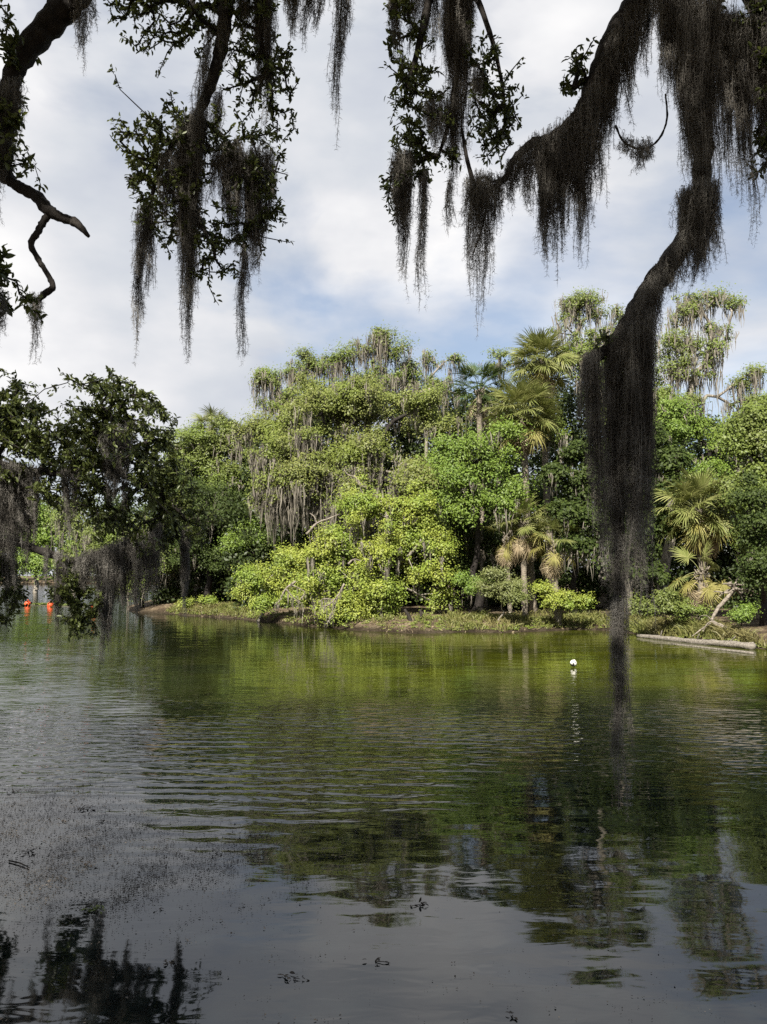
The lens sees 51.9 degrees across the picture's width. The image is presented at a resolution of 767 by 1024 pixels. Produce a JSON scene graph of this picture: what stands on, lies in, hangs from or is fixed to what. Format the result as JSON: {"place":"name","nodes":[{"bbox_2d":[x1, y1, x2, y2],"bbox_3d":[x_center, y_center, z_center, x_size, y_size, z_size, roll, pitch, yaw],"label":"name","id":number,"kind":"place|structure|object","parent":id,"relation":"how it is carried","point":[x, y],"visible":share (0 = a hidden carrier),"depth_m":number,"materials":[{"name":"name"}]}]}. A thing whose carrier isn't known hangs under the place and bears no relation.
{"place":"outdoors","nodes":[
{"label":"outdoors","id":0,"kind":"place"},
{"bbox_2d":[0,573,766,1023],"bbox_3d":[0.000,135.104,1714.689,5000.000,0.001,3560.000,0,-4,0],"label":"water","id":1,"kind":"structure","parent":0,"point":[464,737],"depth_m":9.38,"materials":[{"name":"liquid"}]},
{"bbox_2d":[8,860,29,867],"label":"floating twig","id":2,"kind":"object","parent":1,"relation":"on","point":[18,862],"visible":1,"depth_m":8.13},
{"bbox_2d":[31,602,66,604],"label":"floating weed","id":3,"kind":"object","parent":1,"relation":"on","point":[43,603],"visible":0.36,"depth_m":74.71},
{"bbox_2d":[82,905,104,913],"bbox_3d":[-2.578,3.541,7.028,0.213,0.069,0.176,0,-4,0],"label":"weed patch","id":4,"kind":"object","parent":1,"relation":"on","point":[95,908],"visible":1,"depth_m":7.02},
{"bbox_2d":[289,971,309,980],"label":"leaf clump","id":5,"kind":"object","parent":1,"relation":"on","point":[292,972],"visible":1,"depth_m":5.83,"materials":[{"name":"black plant"}]},
{"bbox_2d":[362,957,388,962],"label":"leaf clump","id":6,"kind":"object","parent":1,"relation":"on","point":[378,958],"visible":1,"depth_m":6.08,"materials":[{"name":"black plant"}]},
{"bbox_2d":[0,771,756,1023],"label":"floating scum","id":7,"kind":"object","parent":1,"relation":"on","point":[131,888],"visible":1,"depth_m":8.29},
{"bbox_2d":[410,898,428,906],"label":"leaf clump","id":8,"kind":"object","parent":1,"relation":"on","point":[416,905],"visible":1,"depth_m":7.12,"materials":[{"name":"black plant"}]},
{"bbox_2d":[570,660,576,665],"bbox_3d":[6.080,4.832,25.233,0.211,0.222,0.214,0,-4,0],"label":"mooring float","id":9,"kind":"object","parent":1,"relation":"on","point":[573,662],"visible":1,"depth_m":25.16,"materials":[{"name":"white plastic"}]},
{"bbox_2d":[636,631,756,649],"bbox_3d":[13.209,5.440,33.870,0.348,0.542,6.654,2,-5,-23],"label":"fallen log","id":10,"kind":"object","parent":1,"relation":"on","point":[742,645],"visible":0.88,"depth_m":32.87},
{"bbox_2d":[671,643,753,653],"bbox_3d":[12.928,5.385,31.177,0.126,0.121,4.455,2,-5,-19],"label":"drift log","id":11,"kind":"object","parent":1,"relation":"on","point":[741,651],"visible":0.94,"depth_m":30.45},
{"bbox_2d":[0,576,766,649],"bbox_3d":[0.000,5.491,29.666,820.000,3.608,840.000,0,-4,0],"label":"ground","id":12,"kind":"structure","parent":0,"point":[161,608],"depth_m":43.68,"materials":[{"name":"plant"}]},
{"bbox_2d":[7,501,81,592],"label":"distant tree","id":13,"kind":"object","parent":12,"relation":"on","point":[35,563],"visible":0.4,"depth_m":118.51,"materials":[{"name":"green plant"}]},
{"bbox_2d":[43,495,94,593],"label":"distant tree","id":14,"kind":"object","parent":12,"relation":"on","point":[57,518],"visible":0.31,"depth_m":109.25,"materials":[{"name":"green plant"}]},
{"bbox_2d":[4,494,164,581],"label":"distant woodland","id":15,"kind":"object","parent":12,"relation":"on","point":[133,509],"visible":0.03,"depth_m":214.43,"materials":[{"name":"green plant"}]},
{"bbox_2d":[0,365,228,641],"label":"live oak","id":16,"kind":"object","parent":12,"relation":"on","point":[151,481],"visible":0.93,"depth_m":11.89,"materials":[{"name":"green plant"}]},
{"bbox_2d":[0,459,45,626],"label":"spanish moss","id":17,"kind":"object","parent":16,"relation":"hanging from","point":[15,512],"visible":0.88,"depth_m":11.85,"materials":[{"name":"plant"}]},
{"bbox_2d":[41,545,70,652],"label":"spanish moss","id":18,"kind":"object","parent":16,"relation":"hanging from","point":[64,569],"visible":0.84,"depth_m":11.83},
{"bbox_2d":[56,465,85,536],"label":"spanish moss","id":19,"kind":"object","parent":16,"relation":"hanging from","point":[67,490],"visible":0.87,"depth_m":11.81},
{"bbox_2d":[97,420,137,511],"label":"spanish moss","id":20,"kind":"object","parent":16,"relation":"hanging from","point":[108,443],"visible":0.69,"depth_m":11.65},
{"bbox_2d":[71,521,166,676],"bbox_3d":[-3.987,1.295,11.832,1.444,2.354,0.757,0,-4,0],"label":"spanish moss","id":21,"kind":"object","parent":16,"relation":"hanging from","point":[114,564],"visible":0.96,"depth_m":11.80,"materials":[{"name":"plant"}]},
{"bbox_2d":[179,525,192,624],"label":"spanish moss","id":22,"kind":"object","parent":16,"relation":"hanging from","point":[184,557],"visible":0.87,"depth_m":12.15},
{"bbox_2d":[74,514,179,612],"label":"broadleaf tree","id":23,"kind":"object","parent":12,"relation":"on","point":[86,536],"visible":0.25,"depth_m":59.29,"materials":[{"name":"green plant"}]},
{"bbox_2d":[0,0,299,325],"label":"live oak","id":24,"kind":"object","parent":12,"relation":"on","point":[37,36],"visible":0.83,"depth_m":6.20,"materials":[{"name":"green plant"}]},
{"bbox_2d":[0,288,10,339],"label":"spanish moss","id":25,"kind":"object","parent":24,"relation":"hanging from","point":[3,311],"visible":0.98,"depth_m":4.71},
{"bbox_2d":[0,75,29,224],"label":"spanish moss","id":26,"kind":"object","parent":24,"relation":"hanging from","point":[16,99],"visible":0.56,"depth_m":6.13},
{"bbox_2d":[25,291,44,364],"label":"spanish moss","id":27,"kind":"object","parent":24,"relation":"hanging from","point":[35,323],"visible":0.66,"depth_m":6.12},
{"bbox_2d":[68,0,99,72],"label":"spanish moss","id":28,"kind":"object","parent":24,"relation":"hanging from","point":[82,16],"visible":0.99,"depth_m":6.30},
{"bbox_2d":[128,198,160,366],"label":"spanish moss","id":29,"kind":"object","parent":24,"relation":"hanging from","point":[145,236],"visible":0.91,"depth_m":6.05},
{"bbox_2d":[155,146,182,247],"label":"spanish moss","id":30,"kind":"object","parent":24,"relation":"hanging from","point":[171,164],"visible":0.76,"depth_m":6.08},
{"bbox_2d":[171,96,212,363],"bbox_3d":[-1.515,-2.148,6.110,0.326,2.057,0.490,-1,-5,15],"label":"spanish moss","id":31,"kind":"object","parent":24,"relation":"hanging from","point":[186,252],"visible":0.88,"depth_m":6.08,"materials":[{"name":"plant"}]},
{"bbox_2d":[186,3,232,167],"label":"spanish moss","id":32,"kind":"object","parent":24,"relation":"hanging from","point":[204,70],"visible":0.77,"depth_m":6.21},
{"bbox_2d":[203,133,247,256],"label":"spanish moss","id":33,"kind":"object","parent":24,"relation":"hanging from","point":[227,182],"visible":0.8,"depth_m":6.22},
{"bbox_2d":[233,242,252,366],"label":"spanish moss","id":34,"kind":"object","parent":24,"relation":"hanging from","point":[243,275],"visible":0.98,"depth_m":6.24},
{"bbox_2d":[234,0,279,143],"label":"spanish moss","id":35,"kind":"object","parent":24,"relation":"hanging from","point":[265,28],"visible":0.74,"depth_m":6.38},
{"bbox_2d":[239,133,278,283],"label":"spanish moss","id":36,"kind":"object","parent":24,"relation":"hanging from","point":[250,209],"visible":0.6,"depth_m":6.26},
{"bbox_2d":[282,0,330,52],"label":"spanish moss","id":37,"kind":"object","parent":24,"relation":"hanging from","point":[293,6],"visible":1,"depth_m":6.31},
{"bbox_2d":[326,0,354,149],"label":"spanish moss","id":38,"kind":"object","parent":24,"relation":"hanging from","point":[342,17],"visible":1,"depth_m":6.30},
{"bbox_2d":[135,468,258,596],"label":"broadleaf tree","id":39,"kind":"object","parent":12,"relation":"on","point":[205,557],"visible":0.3,"depth_m":57.41,"materials":[{"name":"green plant"}]},
{"bbox_2d":[174,594,223,610],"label":"shrub","id":40,"kind":"object","parent":12,"relation":"on","point":[203,599],"visible":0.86,"depth_m":56.53,"materials":[{"name":"green plant"}]},
{"bbox_2d":[159,412,258,599],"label":"broadleaf tree","id":41,"kind":"object","parent":12,"relation":"on","point":[208,465],"visible":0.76,"depth_m":61.56,"materials":[{"name":"green plant"}]},
{"bbox_2d":[190,403,231,591],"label":"cabbage palm","id":42,"kind":"object","parent":12,"relation":"on","point":[210,410],"visible":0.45,"depth_m":62.95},
{"bbox_2d":[223,417,255,599],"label":"cabbage palm","id":43,"kind":"object","parent":12,"relation":"on","point":[234,457],"visible":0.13,"depth_m":63.35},
{"bbox_2d":[213,507,282,591],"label":"broadleaf tree","id":44,"kind":"object","parent":12,"relation":"on","point":[229,544],"visible":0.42,"depth_m":54.31,"materials":[{"name":"green plant"}]},
{"bbox_2d":[225,540,307,621],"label":"shrub","id":45,"kind":"object","parent":12,"relation":"on","point":[252,578],"visible":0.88,"depth_m":46.47,"materials":[{"name":"green plant"}]},
{"bbox_2d":[247,343,335,605],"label":"live oak","id":46,"kind":"object","parent":12,"relation":"on","point":[266,380],"visible":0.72,"depth_m":55.55,"materials":[{"name":"green plant"}]},
{"bbox_2d":[320,384,342,587],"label":"cabbage palm","id":47,"kind":"object","parent":12,"relation":"on","point":[337,467],"visible":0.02,"depth_m":53.22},
{"bbox_2d":[238,421,446,612],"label":"mossy tree","id":48,"kind":"object","parent":12,"relation":"on","point":[275,500],"visible":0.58,"depth_m":47.88,"materials":[{"name":"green plant"}]},
{"bbox_2d":[224,371,499,592],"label":"live oak","id":49,"kind":"object","parent":12,"relation":"on","point":[351,404],"visible":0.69,"depth_m":49.06,"materials":[{"name":"green plant"}]},
{"bbox_2d":[344,470,364,487],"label":"dead branch","id":50,"kind":"object","parent":49,"relation":"attached to","point":[358,482],"visible":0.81,"depth_m":44.74,"materials":[{"name":"brown wood"}]},
{"bbox_2d":[315,320,419,597],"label":"live oak","id":51,"kind":"object","parent":12,"relation":"on","point":[381,344],"visible":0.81,"depth_m":56.60,"materials":[{"name":"green plant"}]},
{"bbox_2d":[273,472,466,627],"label":"overhanging tree","id":52,"kind":"object","parent":12,"relation":"on","point":[432,539],"visible":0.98,"depth_m":42.90,"materials":[{"name":"green plant"}]},
{"bbox_2d":[274,581,306,609],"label":"dead branch","id":53,"kind":"object","parent":52,"relation":"attached to","point":[285,589],"visible":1,"depth_m":42.37,"materials":[{"name":"brown wood"}]},
{"bbox_2d":[306,513,339,534],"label":"dead branch","id":54,"kind":"object","parent":52,"relation":"attached to","point":[311,528],"visible":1,"depth_m":42.05,"materials":[{"name":"brown wood"}]},
{"bbox_2d":[318,583,344,622],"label":"dead branch","id":55,"kind":"object","parent":52,"relation":"attached to","point":[336,598],"visible":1,"depth_m":40.35,"materials":[{"name":"brown wood"}]},
{"bbox_2d":[349,373,392,600],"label":"cabbage palm","id":56,"kind":"object","parent":12,"relation":"on","point":[368,530],"visible":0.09,"depth_m":53.20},
{"bbox_2d":[404,609,422,620],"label":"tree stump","id":57,"kind":"object","parent":12,"relation":"on","point":[409,615],"visible":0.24,"depth_m":40.81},
{"bbox_2d":[391,348,468,603],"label":"live oak","id":58,"kind":"object","parent":12,"relation":"on","point":[411,371],"visible":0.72,"depth_m":57.61,"materials":[{"name":"green plant"}]},
{"bbox_2d":[145,381,766,610],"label":"woodland","id":59,"kind":"object","parent":12,"relation":"on","point":[170,591],"visible":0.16,"depth_m":53.59,"materials":[{"name":"green plant"}]},
{"bbox_2d":[162,602,758,647],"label":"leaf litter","id":60,"kind":"object","parent":12,"relation":"on","point":[399,621],"visible":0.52,"depth_m":41.60,"materials":[{"name":"brown plant"}]},
{"bbox_2d":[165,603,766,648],"bbox_3d":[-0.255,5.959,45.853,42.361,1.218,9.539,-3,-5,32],"label":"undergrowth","id":61,"kind":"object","parent":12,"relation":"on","point":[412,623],"visible":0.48,"depth_m":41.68,"materials":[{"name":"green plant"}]},
{"bbox_2d":[425,513,511,610],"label":"broadleaf tree","id":62,"kind":"object","parent":12,"relation":"on","point":[486,541],"visible":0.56,"depth_m":45.41,"materials":[{"name":"green plant"}]},
{"bbox_2d":[446,567,494,612],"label":"shrub","id":63,"kind":"object","parent":12,"relation":"on","point":[459,579],"visible":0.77,"depth_m":41.60,"materials":[{"name":"green plant"}]},
{"bbox_2d":[413,413,540,613],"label":"broadleaf tree","id":64,"kind":"object","parent":12,"relation":"on","point":[461,476],"visible":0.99,"depth_m":42.37,"materials":[{"name":"green plant"}]},
{"bbox_2d":[448,361,515,608],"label":"cabbage palm","id":65,"kind":"object","parent":12,"relation":"on","point":[479,396],"visible":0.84,"depth_m":49.48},
{"bbox_2d":[462,346,521,605],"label":"live oak","id":66,"kind":"object","parent":12,"relation":"on","point":[499,353],"visible":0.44,"depth_m":54.61,"materials":[{"name":"green plant"}]},
{"bbox_2d":[469,565,534,620],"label":"shrub","id":67,"kind":"object","parent":12,"relation":"on","point":[513,588],"visible":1,"depth_m":40.08,"materials":[{"name":"green plant"}]},
{"bbox_2d":[478,512,529,615],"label":"cabbage palm","id":68,"kind":"object","parent":12,"relation":"on","point":[505,558],"visible":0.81,"depth_m":42.80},
{"bbox_2d":[479,370,564,612],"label":"cabbage palm","id":69,"kind":"object","parent":12,"relation":"on","point":[522,392],"visible":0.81,"depth_m":44.35,"materials":[{"name":"plant"}]},
{"bbox_2d":[489,493,555,617],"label":"cabbage palm","id":70,"kind":"object","parent":12,"relation":"on","point":[523,548],"visible":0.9,"depth_m":42.25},
{"bbox_2d":[505,325,580,611],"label":"cabbage palm","id":71,"kind":"object","parent":12,"relation":"on","point":[540,342],"visible":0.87,"depth_m":47.17,"materials":[{"name":"plant"}]},
{"bbox_2d":[521,512,578,625],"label":"cabbage palm","id":72,"kind":"object","parent":12,"relation":"on","point":[554,565],"visible":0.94,"depth_m":41.69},
{"bbox_2d":[525,579,599,623],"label":"shrub","id":73,"kind":"object","parent":12,"relation":"on","point":[567,599],"visible":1,"depth_m":40.50,"materials":[{"name":"green plant"}]},
{"bbox_2d":[530,435,611,616],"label":"evergreen tree","id":74,"kind":"object","parent":12,"relation":"on","point":[574,481],"visible":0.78,"depth_m":41.86,"materials":[{"name":"green plant"}]},
{"bbox_2d":[378,0,766,361],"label":"live oak","id":75,"kind":"object","parent":12,"relation":"on","point":[410,84],"visible":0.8,"depth_m":5.92,"materials":[{"name":"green plant"}]},
{"bbox_2d":[385,0,405,65],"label":"spanish moss","id":76,"kind":"object","parent":75,"relation":"hanging from","point":[395,23],"visible":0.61,"depth_m":6.09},
{"bbox_2d":[388,146,418,299],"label":"spanish moss","id":77,"kind":"object","parent":75,"relation":"hanging from","point":[401,197],"visible":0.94,"depth_m":5.91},
{"bbox_2d":[401,0,440,63],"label":"spanish moss","id":78,"kind":"object","parent":75,"relation":"hanging from","point":[418,5],"visible":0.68,"depth_m":6.15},
{"bbox_2d":[411,166,431,307],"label":"spanish moss","id":79,"kind":"object","parent":75,"relation":"hanging from","point":[423,191],"visible":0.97,"depth_m":5.91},
{"bbox_2d":[413,57,485,203],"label":"spanish moss","id":80,"kind":"object","parent":75,"relation":"hanging from","point":[435,124],"visible":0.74,"depth_m":5.96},
{"bbox_2d":[437,0,478,167],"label":"spanish moss","id":81,"kind":"object","parent":75,"relation":"hanging from","point":[456,15],"visible":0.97,"depth_m":5.98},
{"bbox_2d":[441,168,506,336],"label":"spanish moss","id":82,"kind":"object","parent":75,"relation":"hanging from","point":[477,201],"visible":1,"depth_m":5.55,"materials":[{"name":"plant"}]},
{"bbox_2d":[502,97,591,283],"bbox_3d":[1.172,-2.240,5.604,0.636,1.322,0.467,-2,-5,27],"label":"spanish moss","id":83,"kind":"object","parent":75,"relation":"hanging from","point":[552,162],"visible":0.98,"depth_m":5.55,"materials":[{"name":"plant"}]},
{"bbox_2d":[575,347,611,596],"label":"spanish moss","id":84,"kind":"object","parent":75,"relation":"hanging from","point":[591,378],"visible":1,"depth_m":5.19,"materials":[{"name":"plant"}]},
{"bbox_2d":[569,0,656,269],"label":"spanish moss","id":85,"kind":"object","parent":75,"relation":"hanging from","point":[602,105],"visible":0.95,"depth_m":5.59,"materials":[{"name":"plant"}]},
{"bbox_2d":[598,354,636,785],"bbox_3d":[1.563,0.285,5.238,0.247,3.046,0.245,-4,-6,43],"label":"spanish moss","id":86,"kind":"object","parent":75,"relation":"hanging from","point":[615,501],"visible":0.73,"depth_m":5.25,"materials":[{"name":"plant"}]},
{"bbox_2d":[603,596,633,819],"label":"spanish moss","id":87,"kind":"object","parent":86,"relation":"hanging from","point":[616,639],"visible":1,"depth_m":5.11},
{"bbox_2d":[595,360,658,634],"bbox_3d":[1.668,-0.144,5.405,0.463,2.093,0.202,0,-4,0],"label":"spanish moss","id":88,"kind":"object","parent":75,"relation":"hanging from","point":[650,530],"visible":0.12,"depth_m":5.39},
{"bbox_2d":[614,129,655,175],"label":"spanish moss","id":89,"kind":"object","parent":75,"relation":"hanging from","point":[643,154],"visible":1,"depth_m":5.49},
{"bbox_2d":[614,305,659,621],"bbox_3d":[1.685,-0.322,5.195,0.330,2.130,0.277,-2,-5,21],"label":"spanish moss","id":90,"kind":"object","parent":75,"relation":"hanging from","point":[627,473],"visible":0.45,"depth_m":5.17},
{"bbox_2d":[621,308,660,622],"bbox_3d":[1.687,-0.325,5.134,0.266,2.110,0.253,0,-4,0],"label":"spanish moss","id":91,"kind":"object","parent":75,"relation":"hanging from","point":[635,373],"visible":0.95,"depth_m":5.13,"materials":[{"name":"plant"}]},
{"bbox_2d":[605,228,691,389],"bbox_3d":[1.774,-1.349,5.253,0.630,1.134,0.371,0,-4,0],"label":"spanish moss","id":92,"kind":"object","parent":75,"relation":"hanging from","point":[652,297],"visible":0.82,"depth_m":5.23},
{"bbox_2d":[648,0,686,131],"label":"spanish moss","id":93,"kind":"object","parent":75,"relation":"hanging from","point":[666,38],"visible":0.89,"depth_m":5.39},
{"bbox_2d":[667,169,729,299],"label":"spanish moss","id":94,"kind":"object","parent":75,"relation":"hanging from","point":[697,222],"visible":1,"depth_m":5.21,"materials":[{"name":"plant"}]},
{"bbox_2d":[670,0,727,235],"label":"spanish moss","id":95,"kind":"object","parent":75,"relation":"hanging from","point":[699,87],"visible":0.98,"depth_m":5.27,"materials":[{"name":"plant"}]},
{"bbox_2d":[715,0,766,247],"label":"spanish moss","id":96,"kind":"object","parent":75,"relation":"hanging from","point":[742,95],"visible":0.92,"depth_m":5.39,"materials":[{"name":"plant"}]},
{"bbox_2d":[525,285,625,608],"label":"live oak","id":97,"kind":"object","parent":12,"relation":"on","point":[576,306],"visible":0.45,"depth_m":50.75,"materials":[{"name":"green plant"}]},
{"bbox_2d":[516,361,681,608],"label":"broadleaf tree","id":98,"kind":"object","parent":12,"relation":"on","point":[559,440],"visible":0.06,"depth_m":47.14,"materials":[{"name":"green plant"}]},
{"bbox_2d":[591,415,701,618],"bbox_3d":[13.483,0.354,40.451,5.812,10.769,4.002,0,-4,0],"label":"evergreen tree","id":99,"kind":"object","parent":12,"relation":"on","point":[671,459],"visible":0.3,"depth_m":39.62,"materials":[{"name":"green plant"}]},
{"bbox_2d":[624,586,713,627],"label":"shrub","id":100,"kind":"object","parent":12,"relation":"on","point":[665,602],"visible":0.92,"depth_m":36.10,"materials":[{"name":"green plant"}]},
{"bbox_2d":[653,466,745,620],"bbox_3d":[15.655,1.424,39.056,5.214,8.054,5.100,2,-5,-23],"label":"cabbage palm","id":101,"kind":"object","parent":12,"relation":"on","point":[698,537],"visible":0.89,"depth_m":38.46,"materials":[{"name":"plant"}]},
{"bbox_2d":[666,540,735,619],"bbox_3d":[15.023,3.352,37.596,3.219,4.210,3.202,-4,-6,43],"label":"cabbage palm","id":102,"kind":"object","parent":12,"relation":"on","point":[701,592],"visible":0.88,"depth_m":37.18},
{"bbox_2d":[652,392,764,610],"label":"broadleaf tree","id":103,"kind":"object","parent":12,"relation":"on","point":[680,421],"visible":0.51,"depth_m":44.09,"materials":[{"name":"green plant"}]},
{"bbox_2d":[651,281,766,612],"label":"live oak","id":104,"kind":"object","parent":12,"relation":"on","point":[692,309],"visible":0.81,"depth_m":46.63,"materials":[{"name":"green plant"}]},
{"bbox_2d":[692,576,753,635],"bbox_3d":[15.398,4.423,35.085,3.163,3.210,3.033,-2,-5,22],"label":"uprooted tree","id":105,"kind":"object","parent":12,"relation":"on","point":[732,591],"visible":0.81,"depth_m":35.60,"materials":[{"name":"brown wood"}]},
{"bbox_2d":[699,388,766,615],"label":"broadleaf tree","id":106,"kind":"object","parent":12,"relation":"on","point":[750,440],"visible":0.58,"depth_m":37.16,"materials":[{"name":"green plant"}]},
{"bbox_2d":[716,467,766,625],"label":"broadleaf tree","id":107,"kind":"object","parent":12,"relation":"on","point":[754,562],"visible":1,"depth_m":33.91,"materials":[{"name":"green plant"}]},
{"bbox_2d":[722,598,762,627],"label":"shrub","id":108,"kind":"object","parent":12,"relation":"on","point":[744,612],"visible":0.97,"depth_m":33.03,"materials":[{"name":"green plant"}]},
{"bbox_2d":[0,0,766,572],"label":"sky","id":109,"kind":"structure","parent":0,"point":[339,277],"materials":[{"name":"white"}]}
]}

